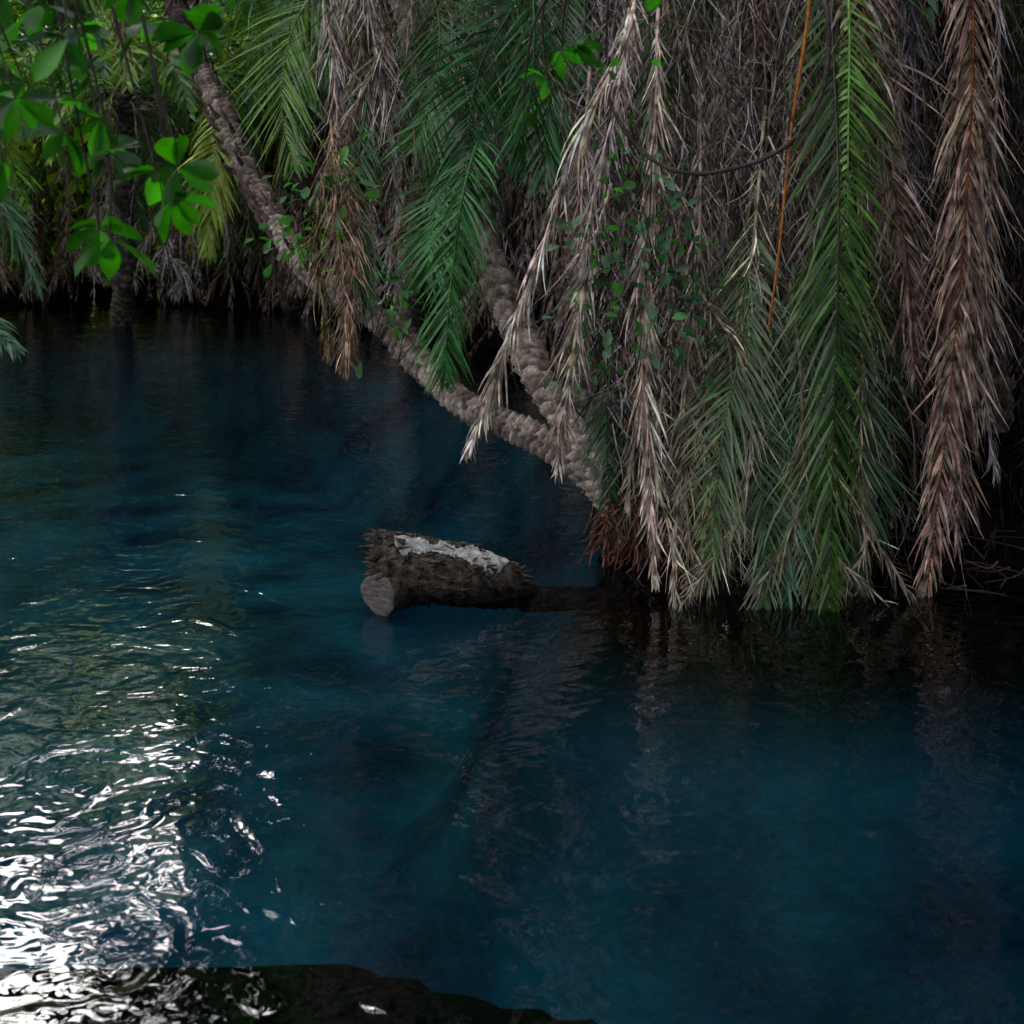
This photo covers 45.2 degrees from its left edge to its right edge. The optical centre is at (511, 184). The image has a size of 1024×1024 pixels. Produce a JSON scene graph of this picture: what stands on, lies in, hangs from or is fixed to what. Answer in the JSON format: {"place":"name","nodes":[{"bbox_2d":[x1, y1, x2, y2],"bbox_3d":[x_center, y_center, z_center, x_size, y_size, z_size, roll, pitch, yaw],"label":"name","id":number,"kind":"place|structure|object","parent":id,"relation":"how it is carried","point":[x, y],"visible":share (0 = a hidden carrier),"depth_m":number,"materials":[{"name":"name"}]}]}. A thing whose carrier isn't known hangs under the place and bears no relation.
{"place":"outdoors","nodes":[
{"label":"outdoors","id":0,"kind":"place"},
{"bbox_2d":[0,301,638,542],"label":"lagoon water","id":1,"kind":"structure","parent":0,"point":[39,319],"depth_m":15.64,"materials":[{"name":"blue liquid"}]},
{"bbox_2d":[0,27,96,223],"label":"palm tree","id":2,"kind":"object","parent":1,"relation":"on","point":[32,86],"visible":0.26,"depth_m":16.21,"materials":[{"name":"green plant"}]},
{"bbox_2d":[0,0,115,213],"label":"palm tree","id":3,"kind":"object","parent":1,"relation":"on","point":[12,149],"visible":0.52,"depth_m":12.46,"materials":[{"name":"green plant"}]},
{"bbox_2d":[0,0,261,302],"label":"palm tree","id":4,"kind":"object","parent":1,"relation":"on","point":[97,69],"visible":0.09,"depth_m":19.60,"materials":[{"name":"green plant"}]},
{"bbox_2d":[0,0,768,485],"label":"hanging palm fronds","id":5,"kind":"object","parent":4,"relation":"attached to","point":[212,218],"visible":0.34,"depth_m":16.90,"materials":[{"name":"plant"}]},
{"bbox_2d":[0,0,290,329],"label":"palm tree","id":6,"kind":"object","parent":1,"relation":"on","point":[128,120],"visible":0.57,"depth_m":16.49,"materials":[{"name":"green plant"}]},
{"bbox_2d":[150,0,411,311],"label":"palm tree","id":7,"kind":"object","parent":1,"relation":"on","point":[293,304],"visible":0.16,"depth_m":18.46,"materials":[{"name":"green plant"}]},
{"bbox_2d":[238,0,533,336],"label":"palm tree","id":8,"kind":"object","parent":1,"relation":"on","point":[414,312],"visible":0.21,"depth_m":14.83,"materials":[{"name":"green plant"}]},
{"bbox_2d":[460,0,1023,643],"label":"hanging palm fronds","id":9,"kind":"object","parent":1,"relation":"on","point":[860,106],"visible":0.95,"depth_m":5.97,"materials":[{"name":"plant"}]},
{"bbox_2d":[542,113,757,417],"bbox_3d":[0.644,0.405,5.821,1.007,1.496,0.663,0,0,0],"label":"climbing plant","id":10,"kind":"object","parent":9,"relation":"attached to","point":[662,246],"visible":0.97,"depth_m":5.85,"materials":[{"name":"green plant"}]},
{"bbox_2d":[767,0,810,331],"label":"orange palm stem","id":11,"kind":"object","parent":9,"relation":"attached to","point":[793,117],"visible":0.98,"depth_m":5.79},
{"bbox_2d":[0,1,1023,1023],"bbox_3d":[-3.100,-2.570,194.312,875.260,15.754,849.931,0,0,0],"label":"ground","id":12,"kind":"structure","parent":0,"point":[261,760],"depth_m":6.70,"materials":[{"name":"black soil"}]},
{"bbox_2d":[0,0,660,277],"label":"broadleaf tree","id":13,"kind":"object","parent":12,"relation":"on","point":[198,175],"visible":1,"depth_m":2.79,"materials":[{"name":"green plant"}]},
{"bbox_2d":[21,0,640,548],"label":"palm tree","id":14,"kind":"object","parent":12,"relation":"on","point":[265,206],"visible":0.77,"depth_m":7.24,"materials":[{"name":"brown plant"}]},
{"bbox_2d":[245,130,440,378],"bbox_3d":[-1.081,0.410,7.360,0.717,1.479,1.512,0,0,-39],"label":"climbing plant","id":15,"kind":"object","parent":14,"relation":"attached to","point":[343,155],"visible":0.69,"depth_m":7.33,"materials":[{"name":"green plant"}]},
{"bbox_2d":[212,0,623,477],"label":"palm tree","id":16,"kind":"object","parent":12,"relation":"on","point":[440,113],"visible":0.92,"depth_m":7.26,"materials":[{"name":"green plant"}]},
{"bbox_2d":[0,0,1023,310],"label":"distant trees","id":17,"kind":"object","parent":12,"relation":"on","point":[268,162],"visible":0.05,"depth_m":20.94,"materials":[{"name":"green plant"}]},
{"bbox_2d":[357,527,686,616],"bbox_3d":[0.070,1.891,6.130,1.748,0.536,0.421,0,0,-23],"label":"fallen log","id":18,"kind":"object","parent":12,"relation":"on","point":[408,570],"visible":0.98,"depth_m":5.86,"materials":[{"name":"brown wood"}]},
{"bbox_2d":[437,0,674,426],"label":"palm tree","id":19,"kind":"object","parent":12,"relation":"on","point":[579,402],"visible":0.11,"depth_m":9.11,"materials":[{"name":"brown plant"}]},
{"bbox_2d":[423,0,821,371],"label":"palm tree","id":20,"kind":"object","parent":12,"relation":"on","point":[528,239],"visible":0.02,"depth_m":12.70,"materials":[{"name":"brown plant"}]},
{"bbox_2d":[576,462,694,612],"bbox_3d":[0.765,1.957,6.656,0.645,0.893,0.848,0,0,31],"label":"palm root clump","id":21,"kind":"object","parent":12,"relation":"on","point":[627,565],"visible":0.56,"depth_m":6.47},
{"bbox_2d":[472,0,1023,457],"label":"palm tree","id":22,"kind":"object","parent":12,"relation":"on","point":[734,52],"visible":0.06,"depth_m":7.89,"materials":[{"name":"brown plant"}]},
{"bbox_2d":[591,0,830,175],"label":"hanging vine","id":23,"kind":"object","parent":22,"relation":"hanging from","point":[649,157],"visible":0.94,"depth_m":5.77,"materials":[{"name":"brown plant"}]},
{"bbox_2d":[645,0,1023,433],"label":"palm tree","id":24,"kind":"object","parent":12,"relation":"on","point":[1005,399],"visible":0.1,"depth_m":7.58,"materials":[{"name":"brown plant"}]},
{"bbox_2d":[647,528,1023,608],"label":"bank twigs","id":25,"kind":"object","parent":12,"relation":"on","point":[952,587],"visible":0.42,"depth_m":6.11,"materials":[{"name":"brown wood"}]}
]}

